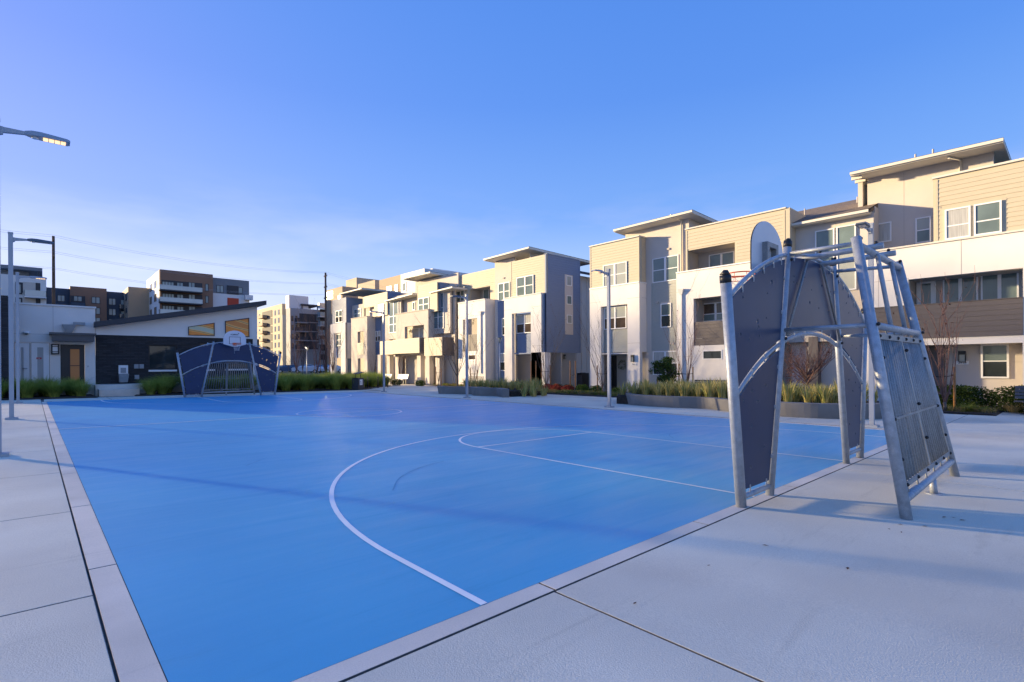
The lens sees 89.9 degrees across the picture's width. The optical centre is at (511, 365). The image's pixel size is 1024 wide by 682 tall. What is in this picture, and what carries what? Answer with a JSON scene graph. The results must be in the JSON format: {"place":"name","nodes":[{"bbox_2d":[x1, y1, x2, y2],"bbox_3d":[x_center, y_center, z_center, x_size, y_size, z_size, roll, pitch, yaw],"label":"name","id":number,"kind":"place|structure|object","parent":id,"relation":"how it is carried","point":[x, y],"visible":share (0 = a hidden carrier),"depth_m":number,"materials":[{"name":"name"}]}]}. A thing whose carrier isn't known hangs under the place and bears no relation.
{"place":"outdoors","nodes":[
{"label":"outdoors","id":0,"kind":"place"},
{"bbox_2d":[318,310,346,373],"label":"bare tree","id":1,"kind":"object","parent":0,"point":[329,348],"visible":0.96,"depth_m":62.01,"materials":[{"name":"brown plant"}]},
{"bbox_2d":[0,384,1023,681],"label":"plaza","id":2,"kind":"structure","parent":0,"point":[764,588],"depth_m":3.55,"materials":[{"name":"concrete"}]},
{"bbox_2d":[5,232,53,419],"bbox_3d":[-15.295,-1.235,16.280,1.160,5.830,0.300,0,0,-42],"label":"lamp post","id":3,"kind":"object","parent":2,"relation":"on","point":[11,239],"visible":0.99,"depth_m":15.96,"materials":[{"name":"metal"}]},
{"bbox_2d":[14,272,46,403],"bbox_3d":[-22.419,-1.272,23.886,1.160,6.030,0.300,0,0,-42],"label":"lamp post","id":4,"kind":"object","parent":2,"relation":"on","point":[18,277],"visible":0.93,"depth_m":23.56,"materials":[{"name":"metal"}]},
{"bbox_2d":[0,126,69,456],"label":"lamp post","id":5,"kind":"object","parent":2,"relation":"on","point":[41,136],"visible":1,"depth_m":9.29,"materials":[{"name":"metal"}]},
{"bbox_2d":[1,394,97,399],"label":"mulch bed","id":6,"kind":"object","parent":2,"relation":"on","point":[60,397],"visible":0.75,"depth_m":27.37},
{"bbox_2d":[1,380,14,397],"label":"grass clump","id":7,"kind":"object","parent":6,"relation":"on","point":[4,389],"visible":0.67,"depth_m":26.44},
{"bbox_2d":[14,379,47,397],"bbox_3d":[-25.728,1.143,27.224,2.522,1.184,2.468,0,0,-27],"label":"grass clump","id":8,"kind":"object","parent":6,"relation":"on","point":[28,390],"visible":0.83,"depth_m":27.04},
{"bbox_2d":[37,378,75,396],"bbox_3d":[-24.907,1.174,27.998,2.273,1.134,2.243,0,0,37],"label":"grass clump","id":9,"kind":"object","parent":6,"relation":"on","point":[53,390],"visible":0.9,"depth_m":27.76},
{"bbox_2d":[62,376,90,395],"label":"grass clump","id":10,"kind":"object","parent":6,"relation":"on","point":[70,391],"visible":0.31,"depth_m":29.14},
{"bbox_2d":[64,380,101,395],"bbox_3d":[-24.118,1.215,28.692,2.176,1.064,2.224,0,0,13],"label":"grass clump","id":11,"kind":"object","parent":6,"relation":"on","point":[83,389],"visible":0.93,"depth_m":28.52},
{"bbox_2d":[94,384,156,396],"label":"entry steps","id":12,"kind":"structure","parent":2,"relation":"on","point":[109,390],"depth_m":30.45,"materials":[{"name":"concrete"}]},
{"bbox_2d":[1,295,266,396],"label":"clubhouse","id":13,"kind":"structure","parent":2,"relation":"on","point":[98,352],"depth_m":32.42,"materials":[{"name":"paint"}]},
{"bbox_2d":[15,343,29,382],"bbox_3d":[-28.374,-0.060,29.721,0.629,2.478,0.080,0,0,-42],"label":"door","id":14,"kind":"structure","parent":13,"relation":"in","point":[24,348],"depth_m":29.76,"materials":[{"name":"grey paint"}]},
{"bbox_2d":[31,343,48,384],"bbox_3d":[-27.802,-0.071,30.243,0.783,2.492,0.080,0,0,-42],"label":"door","id":15,"kind":"structure","parent":13,"relation":"in","point":[39,367],"depth_m":30.21,"materials":[{"name":"grey paint"}]},
{"bbox_2d":[61,345,83,381],"bbox_3d":[-26.742,-0.037,31.232,1.083,2.411,0.090,0,0,-42],"label":"glass door","id":16,"kind":"structure","parent":13,"relation":"in","point":[72,356],"depth_m":31.21,"materials":[{"name":"black metal"}]},
{"bbox_2d":[118,365,128,381],"bbox_3d":[-24.738,0.537,32.671,0.521,1.089,0.478,0,0,-42],"label":"drinking fountain","id":17,"kind":"object","parent":13,"relation":"attached to","point":[123,375],"visible":1,"depth_m":32.65,"materials":[{"name":"silver metal"}]},
{"bbox_2d":[148,345,176,369],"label":"window","id":18,"kind":"structure","parent":13,"relation":"in","point":[160,357],"depth_m":34.38,"materials":[{"name":"black glass"}]},
{"bbox_2d":[188,323,214,335],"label":"high window","id":19,"kind":"structure","parent":13,"relation":"in","point":[205,329],"depth_m":35.80,"materials":[{"name":"orange glass"}]},
{"bbox_2d":[225,318,248,336],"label":"high window","id":20,"kind":"structure","parent":13,"relation":"in","point":[241,325],"depth_m":37.33,"materials":[{"name":"orange glass"}]},
{"bbox_2d":[34,381,260,395],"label":"clubhouse platform","id":21,"kind":"structure","parent":2,"relation":"on","point":[178,388],"depth_m":34.04,"materials":[{"name":"concrete"}]},
{"bbox_2d":[176,331,281,396],"bbox_3d":[-16.551,-0.088,30.282,5.613,3.843,2.714,0,0,-42],"label":"sports goal","id":22,"kind":"object","parent":2,"relation":"on","point":[234,344],"visible":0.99,"depth_m":30.30,"materials":[{"name":"metal"}]},
{"bbox_2d":[134,385,390,395],"bbox_3d":[-18.118,1.919,42.096,22.000,0.409,13.380,0,0,-42],"label":"mulch bed","id":23,"kind":"object","parent":2,"relation":"on","point":[257,391],"visible":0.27,"depth_m":35.09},
{"bbox_2d":[129,378,164,394],"bbox_3d":[-21.707,1.224,30.814,2.187,1.081,2.140,0,0,8],"label":"grass clump","id":24,"kind":"object","parent":23,"relation":"on","point":[148,390],"visible":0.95,"depth_m":30.60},
{"bbox_2d":[145,378,178,393],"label":"grass clump","id":25,"kind":"object","parent":23,"relation":"on","point":[163,388],"visible":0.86,"depth_m":31.11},
{"bbox_2d":[147,372,180,392],"bbox_3d":[-21.948,1.041,32.612,2.607,1.478,2.664,0,0,-2],"label":"grass clump","id":26,"kind":"object","parent":23,"relation":"on","point":[173,380],"visible":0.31,"depth_m":32.53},
{"bbox_2d":[205,374,229,391],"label":"grass clump","id":27,"kind":"object","parent":23,"relation":"on","point":[215,384],"visible":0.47,"depth_m":34.24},
{"bbox_2d":[213,374,247,390],"bbox_3d":[-18.676,1.119,34.218,2.893,1.349,2.981,0,0,23],"label":"grass clump","id":28,"kind":"object","parent":23,"relation":"on","point":[230,383],"visible":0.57,"depth_m":33.94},
{"bbox_2d":[233,371,257,389],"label":"grass clump","id":29,"kind":"object","parent":23,"relation":"on","point":[254,378],"visible":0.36,"depth_m":35.42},
{"bbox_2d":[277,375,300,390],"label":"grass clump","id":30,"kind":"object","parent":23,"relation":"on","point":[285,384],"visible":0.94,"depth_m":36.10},
{"bbox_2d":[291,374,318,389],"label":"grass clump","id":31,"kind":"object","parent":23,"relation":"on","point":[304,383],"visible":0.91,"depth_m":37.16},
{"bbox_2d":[320,370,348,388],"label":"grass clump","id":32,"kind":"object","parent":23,"relation":"on","point":[335,383],"visible":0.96,"depth_m":38.51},
{"bbox_2d":[352,372,363,389],"bbox_3d":[-11.740,1.164,39.269,0.644,1.340,0.720,0,0,28],"label":"litter bin","id":33,"kind":"object","parent":23,"relation":"on","point":[358,384],"visible":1,"depth_m":39.00,"materials":[{"name":"black metal"}]},
{"bbox_2d":[370,310,386,391],"bbox_3d":[-9.190,-0.989,35.221,1.160,5.670,0.300,0,0,-42],"label":"lamp post","id":34,"kind":"object","parent":2,"relation":"on","point":[383,313],"visible":0.99,"depth_m":35.45,"materials":[{"name":"metal"}]},
{"bbox_2d":[413,309,459,385],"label":"bare tree","id":35,"kind":"object","parent":2,"relation":"on","point":[440,369],"visible":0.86,"depth_m":45.69,"materials":[{"name":"brown plant"}]},
{"bbox_2d":[428,299,476,385],"bbox_3d":[-4.400,-1.647,39.493,3.795,7.073,3.926,0,0,-13],"label":"bare tree","id":36,"kind":"object","parent":2,"relation":"on","point":[454,363],"visible":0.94,"depth_m":39.65,"materials":[{"name":"brown plant"}]},
{"bbox_2d":[450,294,470,397],"bbox_3d":[-2.796,-1.051,27.789,1.160,5.670,0.300,0,0,-42],"label":"lamp post","id":37,"kind":"object","parent":2,"relation":"on","point":[466,333],"visible":1,"depth_m":28.04,"materials":[{"name":"metal"}]},
{"bbox_2d":[437,386,488,393],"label":"planter wall","id":38,"kind":"structure","parent":2,"relation":"on","point":[451,389],"depth_m":32.36,"materials":[{"name":"concrete"}]},
{"bbox_2d":[47,392,886,681],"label":"court","id":39,"kind":"object","parent":2,"relation":"on","point":[273,538],"visible":0.98,"depth_m":6.03,"materials":[{"name":"paint"}]},
{"bbox_2d":[470,387,508,396],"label":"planter wall","id":40,"kind":"structure","parent":2,"relation":"on","point":[499,392],"depth_m":30.02,"materials":[{"name":"concrete"}]},
{"bbox_2d":[495,387,541,396],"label":"planter soil","id":41,"kind":"structure","parent":2,"relation":"on","point":[515,392],"depth_m":29.59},
{"bbox_2d":[591,269,614,407],"bbox_3d":[3.650,-1.109,20.715,1.160,5.670,0.300,0,0,-42],"label":"lamp post","id":42,"kind":"object","parent":2,"relation":"on","point":[607,273],"visible":1,"depth_m":20.96,"materials":[{"name":"metal"}]},
{"bbox_2d":[625,392,728,411],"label":"planter wall","id":43,"kind":"structure","parent":2,"relation":"on","point":[712,403],"depth_m":20.70,"materials":[{"name":"concrete"}]},
{"bbox_2d":[617,392,878,403],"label":"planter soil","id":44,"kind":"structure","parent":2,"relation":"on","point":[621,399],"depth_m":23.02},
{"bbox_2d":[670,379,693,395],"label":"flax plant","id":45,"kind":"object","parent":44,"relation":"on","point":[684,391],"visible":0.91,"depth_m":21.45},
{"bbox_2d":[690,381,704,396],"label":"flax plant","id":46,"kind":"object","parent":44,"relation":"on","point":[697,390],"visible":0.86,"depth_m":20.92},
{"bbox_2d":[702,378,719,396],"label":"flax plant","id":47,"kind":"object","parent":44,"relation":"on","point":[709,391],"visible":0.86,"depth_m":20.43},
{"bbox_2d":[714,376,727,397],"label":"flax plant","id":48,"kind":"object","parent":44,"relation":"on","point":[722,389],"visible":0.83,"depth_m":20.17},
{"bbox_2d":[781,379,801,401],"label":"flax plant","id":49,"kind":"object","parent":44,"relation":"on","point":[789,395],"visible":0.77,"depth_m":17.76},
{"bbox_2d":[787,382,804,401],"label":"flax plant","id":50,"kind":"object","parent":44,"relation":"on","point":[796,397],"visible":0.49,"depth_m":18.27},
{"bbox_2d":[775,333,834,388],"bbox_3d":[11.604,-0.066,20.285,2.734,2.951,2.359,0,0,-42],"label":"bare tree","id":51,"kind":"object","parent":44,"relation":"on","point":[807,375],"visible":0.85,"depth_m":20.06,"materials":[{"name":"brown plant"}]},
{"bbox_2d":[799,386,816,402],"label":"flax plant","id":52,"kind":"object","parent":44,"relation":"on","point":[807,399],"visible":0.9,"depth_m":17.38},
{"bbox_2d":[808,380,829,402],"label":"flax plant","id":53,"kind":"object","parent":44,"relation":"on","point":[816,398],"visible":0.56,"depth_m":17.76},
{"bbox_2d":[815,385,835,402],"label":"flax plant","id":54,"kind":"object","parent":44,"relation":"on","point":[825,398],"visible":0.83,"depth_m":17.04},
{"bbox_2d":[820,384,838,402],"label":"flax plant","id":55,"kind":"object","parent":44,"relation":"on","point":[834,399],"visible":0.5,"depth_m":17.31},
{"bbox_2d":[547,391,1003,415],"bbox_3d":[8.468,1.812,29.222,5.000,0.263,28.250,0,0,-42],"label":"mulch bed","id":56,"kind":"object","parent":2,"relation":"on","point":[998,412],"visible":0.12,"depth_m":18.24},
{"bbox_2d":[529,300,565,388],"bbox_3d":[2.686,-1.314,36.415,3.176,6.357,3.966,0,0,-42],"label":"bare tree","id":57,"kind":"object","parent":56,"relation":"on","point":[544,371],"visible":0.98,"depth_m":36.69,"materials":[{"name":"brown plant"}]},
{"bbox_2d":[546,389,619,395],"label":"sedge","id":58,"kind":"object","parent":56,"relation":"on","point":[592,392],"visible":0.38,"depth_m":31.26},
{"bbox_2d":[575,295,617,390],"bbox_3d":[5.365,-1.352,33.019,2.989,6.376,2.519,0,0,-20],"label":"bare tree","id":59,"kind":"object","parent":56,"relation":"on","point":[597,374],"visible":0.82,"depth_m":32.72,"materials":[{"name":"brown plant"}]},
{"bbox_2d":[648,356,679,384],"bbox_3d":[8.304,0.610,27.640,1.508,2.278,1.703,0,0,-42],"label":"evergreen tree","id":60,"kind":"object","parent":56,"relation":"on","point":[666,365],"visible":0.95,"depth_m":27.47,"materials":[{"name":"green plant"}]},
{"bbox_2d":[661,264,707,381],"bbox_3d":[9.836,-1.975,28.818,4.612,7.544,2.609,0,0,-66],"label":"bare tree","id":61,"kind":"object","parent":56,"relation":"on","point":[691,356],"visible":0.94,"depth_m":28.57,"materials":[{"name":"brown plant"}]},
{"bbox_2d":[783,348,810,390],"bbox_3d":[12.593,0.287,22.673,1.118,2.096,1.063,0,0,-42],"label":"climbing shrub","id":62,"kind":"object","parent":56,"relation":"on","point":[790,380],"visible":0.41,"depth_m":22.69,"materials":[{"name":"green plant"}]},
{"bbox_2d":[893,265,978,410],"bbox_3d":[15.446,-0.890,18.708,2.140,5.234,2.330,0,0,-42],"label":"bare tree","id":63,"kind":"object","parent":56,"relation":"on","point":[943,392],"visible":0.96,"depth_m":18.52,"materials":[{"name":"brown plant"}]},
{"bbox_2d":[936,384,1001,408],"bbox_3d":[17.254,1.291,19.954,1.536,1.119,2.675,0,0,-42],"label":"hedge","id":64,"kind":"object","parent":56,"relation":"on","point":[965,393],"visible":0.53,"depth_m":19.40,"materials":[{"name":"green plant"}]},
{"bbox_2d":[941,404,998,412],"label":"sedge","id":65,"kind":"object","parent":56,"relation":"on","point":[984,409],"visible":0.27,"depth_m":18.12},
{"bbox_2d":[780,401,881,418],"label":"planter wall","id":66,"kind":"structure","parent":2,"relation":"on","point":[811,410],"depth_m":16.28,"materials":[{"name":"concrete"}]},
{"bbox_2d":[719,221,959,520],"bbox_3d":[4.402,-0.277,7.338,5.613,3.843,2.714,0,0,-42],"label":"sports goal","id":67,"kind":"object","parent":2,"relation":"on","point":[778,296],"visible":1,"depth_m":6.40,"materials":[{"name":"metal"}]},
{"bbox_2d":[855,221,879,427],"bbox_3d":[9.408,-1.088,13.595,1.160,5.510,0.300,0,0,-42],"label":"lamp post","id":68,"kind":"object","parent":2,"relation":"on","point":[868,227],"visible":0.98,"depth_m":13.84,"materials":[{"name":"metal"}]},
{"bbox_2d":[986,384,1023,412],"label":"hedge","id":69,"kind":"object","parent":2,"relation":"on","point":[1006,397],"visible":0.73,"depth_m":18.69,"materials":[{"name":"green plant"}]},
{"bbox_2d":[1001,402,1023,412],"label":"sedge clump","id":70,"kind":"object","parent":2,"relation":"on","point":[1014,409],"visible":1,"depth_m":18.06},
{"bbox_2d":[1014,386,1023,414],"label":"bench","id":71,"kind":"object","parent":2,"relation":"on","point":[1019,389],"visible":1,"depth_m":17.95,"materials":[{"name":"black metal"}]},
{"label":"mulch bed","id":72,"kind":"structure","parent":2,"relation":"on","visible":0},
{"bbox_2d":[453,321,492,385],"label":"bare tree","id":73,"kind":"object","parent":72,"relation":"on","point":[475,359],"visible":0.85,"depth_m":41.02,"materials":[{"name":"brown plant"}]},
{"bbox_2d":[0,0,1023,313],"label":"sky","id":74,"kind":"structure","parent":0,"point":[349,139],"materials":[{"name":"blue"}]},
{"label":"parking lot","id":75,"kind":"object","parent":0,"visible":0},
{"bbox_2d":[52,236,55,303],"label":"utility pole","id":76,"kind":"object","parent":75,"relation":"on","point":[53,273],"visible":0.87,"depth_m":56.89,"materials":[{"name":"brown wood"}]},
{"bbox_2d":[280,305,314,373],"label":"bare tree","id":77,"kind":"object","parent":75,"relation":"on","point":[296,365],"visible":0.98,"depth_m":65.95,"materials":[{"name":"brown plant"}]},
{"bbox_2d":[292,325,309,373],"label":"bare tree","id":78,"kind":"object","parent":75,"relation":"on","point":[303,356],"visible":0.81,"depth_m":79.97,"materials":[{"name":"brown plant"}]},
{"bbox_2d":[291,365,319,372],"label":"parked car","id":79,"kind":"object","parent":75,"relation":"on","point":[309,368],"visible":0.59,"depth_m":87.25,"materials":[{"name":"white paint"}]},
{"bbox_2d":[293,294,331,374],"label":"bare tree","id":80,"kind":"object","parent":75,"relation":"on","point":[318,344],"visible":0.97,"depth_m":69.93,"materials":[{"name":"brown plant"}]},
{"bbox_2d":[314,313,328,370],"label":"bare tree","id":81,"kind":"object","parent":75,"relation":"on","point":[323,353],"visible":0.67,"depth_m":74.00,"materials":[{"name":"brown plant"}]},
{"bbox_2d":[324,273,326,372],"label":"utility pole","id":82,"kind":"object","parent":75,"relation":"on","point":[325,287],"visible":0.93,"depth_m":83.86,"materials":[{"name":"brown wood"}]},
{"bbox_3d":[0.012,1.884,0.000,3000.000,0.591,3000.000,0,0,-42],"label":"ground","id":83,"kind":"structure","parent":0,"visible":0},
{"bbox_2d":[1,265,45,303],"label":"apartment building","id":84,"kind":"structure","parent":83,"relation":"on","point":[32,290],"depth_m":127.99,"materials":[{"name":"beige paint"}]},
{"bbox_2d":[46,286,123,321],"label":"apartment building","id":85,"kind":"structure","parent":83,"relation":"on","point":[108,305],"depth_m":148.54,"materials":[{"name":"paint"}]},
{"bbox_2d":[122,269,252,317],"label":"apartment building","id":86,"kind":"structure","parent":83,"relation":"on","point":[152,298],"depth_m":143.07,"materials":[{"name":"paint"}]},
{"bbox_2d":[257,304,285,369],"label":"apartment building","id":87,"kind":"structure","parent":83,"relation":"on","point":[271,336],"depth_m":195.61,"materials":[{"name":"beige paint"}]},
{"bbox_2d":[285,295,324,365],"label":"apartment building","id":88,"kind":"structure","parent":83,"relation":"on","point":[292,303],"depth_m":177.71,"materials":[{"name":"beige concrete"}]},
{"bbox_2d":[327,268,467,365],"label":"apartment building","id":89,"kind":"structure","parent":83,"relation":"on","point":[398,283],"depth_m":143.78,"materials":[{"name":"paint"}]},
{"bbox_2d":[330,246,589,386],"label":"townhouse row","id":90,"kind":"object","parent":83,"relation":"on","point":[507,290],"visible":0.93,"depth_m":46.07,"materials":[{"name":"beige"}]},
{"bbox_2d":[389,301,398,332],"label":"window","id":91,"kind":"structure","parent":90,"relation":"in","point":[393,306],"depth_m":57.29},
{"bbox_2d":[412,327,423,337],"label":"window","id":92,"kind":"structure","parent":90,"relation":"in","point":[416,332],"depth_m":54.03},
{"bbox_2d":[418,297,428,309],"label":"window","id":93,"kind":"structure","parent":90,"relation":"in","point":[423,303],"depth_m":51.92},
{"bbox_2d":[434,293,443,328],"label":"window","id":94,"kind":"structure","parent":90,"relation":"in","point":[439,315],"depth_m":50.55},
{"bbox_2d":[498,282,509,300],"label":"window","id":95,"kind":"structure","parent":90,"relation":"in","point":[503,288],"depth_m":44.12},
{"bbox_2d":[516,313,530,333],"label":"window","id":96,"kind":"structure","parent":90,"relation":"in","point":[523,321],"depth_m":41.59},
{"bbox_2d":[517,275,533,295],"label":"window","id":97,"kind":"structure","parent":90,"relation":"in","point":[525,284],"depth_m":41.01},
{"bbox_2d":[577,372,588,387],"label":"air conditioner","id":98,"kind":"object","parent":83,"relation":"on","point":[582,378],"visible":0.89,"depth_m":40.97,"materials":[{"name":"black metal"}]},
{"bbox_2d":[589,137,1023,405],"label":"townhouse row","id":99,"kind":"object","parent":83,"relation":"on","point":[954,216],"visible":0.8,"depth_m":24.80,"materials":[{"name":"paint"}]},
{"bbox_2d":[603,261,626,285],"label":"window","id":100,"kind":"structure","parent":99,"relation":"in","point":[618,272],"depth_m":34.53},
{"bbox_2d":[604,305,626,329],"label":"window","id":101,"kind":"structure","parent":99,"relation":"in","point":[621,313],"depth_m":34.81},
{"bbox_2d":[617,357,625,388],"bbox_3d":[7.781,0.579,36.201,0.050,2.343,0.819,0,0,-42],"label":"entry door","id":102,"kind":"structure","parent":99,"relation":"in","point":[621,374],"depth_m":36.22,"materials":[{"name":"grey paint"}]},
{"bbox_2d":[653,351,676,374],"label":"window","id":103,"kind":"structure","parent":99,"relation":"in","point":[657,355],"depth_m":32.80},
{"bbox_2d":[652,254,678,282],"bbox_3d":[9.777,-6.133,32.694,0.070,1.573,1.848,0,0,-42],"label":"window","id":104,"kind":"structure","parent":99,"relation":"in","point":[664,269],"depth_m":32.66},
{"bbox_2d":[660,303,670,327],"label":"window","id":105,"kind":"structure","parent":99,"relation":"in","point":[665,309],"depth_m":32.67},
{"bbox_2d":[702,350,721,359],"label":"window","id":106,"kind":"structure","parent":99,"relation":"in","point":[706,354],"depth_m":29.65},
{"bbox_2d":[704,302,722,321],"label":"window","id":107,"kind":"structure","parent":99,"relation":"in","point":[714,313],"depth_m":30.84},
{"bbox_2d":[709,251,734,266],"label":"window","id":108,"kind":"structure","parent":99,"relation":"in","point":[724,258],"depth_m":30.43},
{"bbox_2d":[815,228,834,268],"bbox_3d":[15.855,-5.331,26.000,0.070,3.096,0.871,0,0,-42],"label":"window","id":109,"kind":"structure","parent":99,"relation":"in","point":[826,237],"depth_m":25.97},
{"bbox_2d":[836,223,856,289],"bbox_3d":[16.490,-5.300,25.305,0.070,3.211,0.839,0,0,-42],"label":"window","id":110,"kind":"structure","parent":99,"relation":"in","point":[844,234],"depth_m":25.27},
{"bbox_2d":[879,221,891,242],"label":"window","id":111,"kind":"structure","parent":99,"relation":"in","point":[885,229],"depth_m":24.95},
{"bbox_2d":[915,216,930,243],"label":"window","id":112,"kind":"structure","parent":99,"relation":"in","point":[922,224],"depth_m":23.87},
{"bbox_2d":[945,205,970,239],"bbox_3d":[18.799,-6.001,21.644,0.070,1.294,0.827,0,0,-42],"label":"window","id":113,"kind":"structure","parent":99,"relation":"in","point":[957,220],"depth_m":21.62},
{"bbox_2d":[943,277,977,302],"bbox_3d":[19.834,-2.852,22.698,0.070,2.204,1.185,0,0,-42],"label":"window","id":114,"kind":"structure","parent":99,"relation":"in","point":[958,284],"depth_m":22.66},
{"bbox_2d":[974,200,1001,235],"bbox_3d":[19.427,-6.005,20.957,0.070,1.294,0.841,0,0,-42],"label":"window","id":115,"kind":"structure","parent":99,"relation":"in","point":[988,215],"depth_m":20.93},
{"bbox_2d":[981,344,1008,377],"bbox_3d":[20.415,-0.180,21.695,0.070,1.454,0.876,0,0,-42],"label":"window","id":116,"kind":"structure","parent":99,"relation":"in","point":[994,357],"depth_m":21.67,"materials":[{"name":"glass"}]},
{"bbox_2d":[981,273,1018,299],"bbox_3d":[20.686,-2.876,21.765,0.070,2.242,1.172,0,0,-42],"label":"window","id":117,"kind":"structure","parent":99,"relation":"in","point":[1002,285],"depth_m":21.72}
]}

